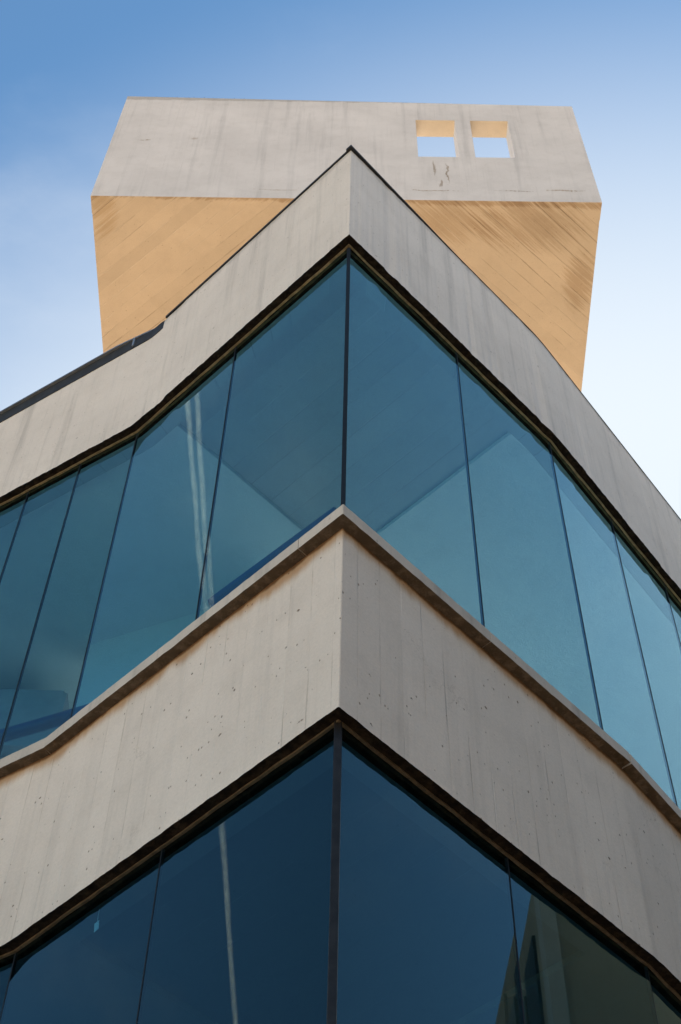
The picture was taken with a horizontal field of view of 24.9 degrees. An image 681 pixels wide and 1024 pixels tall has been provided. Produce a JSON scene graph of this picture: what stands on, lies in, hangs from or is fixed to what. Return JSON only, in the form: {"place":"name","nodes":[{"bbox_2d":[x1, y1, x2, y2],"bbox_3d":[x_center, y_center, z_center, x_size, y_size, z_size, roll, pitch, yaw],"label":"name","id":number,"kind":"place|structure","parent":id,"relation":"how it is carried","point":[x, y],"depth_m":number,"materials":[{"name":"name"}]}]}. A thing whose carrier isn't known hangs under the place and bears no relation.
{"place":"outdoors","nodes":[
{"label":"outdoors","id":0,"kind":"place"},
{"bbox_2d":[0,145,680,1023],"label":"museum building","id":1,"kind":"structure","parent":0,"point":[340,601],"depth_m":5.60,"materials":[{"name":"concrete"}]},
{"bbox_2d":[0,954,14,1013],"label":"window pane","id":2,"kind":"structure","parent":1,"relation":"in","point":[5,963],"depth_m":5.05,"materials":[{"name":"blue glass"}]},
{"bbox_2d":[0,492,27,574],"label":"window pane","id":3,"kind":"structure","parent":1,"relation":"in","point":[10,512],"depth_m":7.87,"materials":[{"name":"blue glass"}]},
{"bbox_2d":[0,464,79,743],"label":"window pane","id":4,"kind":"structure","parent":1,"relation":"in","point":[25,573],"depth_m":7.31,"materials":[{"name":"blue glass"}]},
{"bbox_2d":[0,433,136,758],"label":"window pane","id":5,"kind":"structure","parent":1,"relation":"in","point":[44,698],"depth_m":6.81,"materials":[{"name":"blue glass"}]},
{"bbox_2d":[0,851,160,1023],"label":"window pane","id":6,"kind":"structure","parent":1,"relation":"in","point":[88,968],"depth_m":4.74,"materials":[{"name":"blue glass"}]},
{"bbox_2d":[71,348,234,717],"bbox_3d":[-0.785,0.054,6.728,0.717,2.381,0.010,-38,-64,24],"label":"window pane","id":7,"kind":"structure","parent":1,"relation":"in","point":[149,594],"depth_m":6.63,"materials":[{"name":"blue glass"}]},
{"bbox_2d":[137,728,333,1023],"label":"window pane","id":8,"kind":"structure","parent":1,"relation":"in","point":[239,934],"depth_m":4.27,"materials":[{"name":"blue glass"}]},
{"bbox_2d":[196,249,346,618],"bbox_3d":[-0.250,-0.366,6.431,0.761,2.381,0.010,-38,-64,24],"label":"window pane","id":9,"kind":"structure","parent":1,"relation":"in","point":[280,468],"depth_m":6.32,"materials":[{"name":"blue glass"}]},
{"bbox_2d":[345,250,483,625],"bbox_3d":[0.284,-0.353,6.431,0.010,2.381,0.761,-38,-64,24],"label":"window pane","id":10,"kind":"structure","parent":1,"relation":"in","point":[407,475],"depth_m":6.32,"materials":[{"name":"blue glass"}]},
{"bbox_2d":[337,727,523,1023],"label":"window pane","id":11,"kind":"structure","parent":1,"relation":"in","point":[426,934],"depth_m":4.28,"materials":[{"name":"blue glass"}]},
{"bbox_2d":[457,353,602,729],"bbox_3d":[0.796,0.090,6.727,0.010,2.381,0.708,-38,-64,24],"label":"window pane","id":12,"kind":"structure","parent":1,"relation":"in","point":[530,600],"depth_m":6.63,"materials":[{"name":"blue glass"}]},
{"bbox_2d":[508,858,657,1023],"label":"window pane","id":13,"kind":"structure","parent":1,"relation":"in","point":[571,972],"depth_m":4.75,"materials":[{"name":"blue glass"}]},
{"bbox_2d":[550,443,676,804],"bbox_3d":[1.221,0.496,6.998,0.010,2.381,0.581,-32,-62,21],"label":"window pane","id":14,"kind":"structure","parent":1,"relation":"in","point":[627,710],"depth_m":6.93,"materials":[{"name":"blue glass"}]},
{"bbox_2d":[612,519,680,809],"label":"window pane","id":15,"kind":"structure","parent":1,"relation":"in","point":[654,620],"depth_m":7.52,"materials":[{"name":"blue glass"}]},
{"bbox_2d":[648,968,680,1023],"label":"window pane","id":16,"kind":"structure","parent":1,"relation":"in","point":[667,1006],"depth_m":5.08,"materials":[{"name":"blue glass"}]},
{"bbox_2d":[666,586,680,641],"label":"window pane","id":17,"kind":"structure","parent":1,"relation":"in","point":[675,604],"depth_m":8.22,"materials":[{"name":"blue glass"}]},
{"bbox_2d":[0,0,680,518],"label":"sky","id":18,"kind":"structure","parent":0,"point":[69,69],"materials":[{"name":"blue"}]},
{"bbox_2d":[91,96,601,390],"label":"concrete tower","id":19,"kind":"structure","parent":0,"point":[189,196],"depth_m":16.57,"materials":[{"name":"concrete"}]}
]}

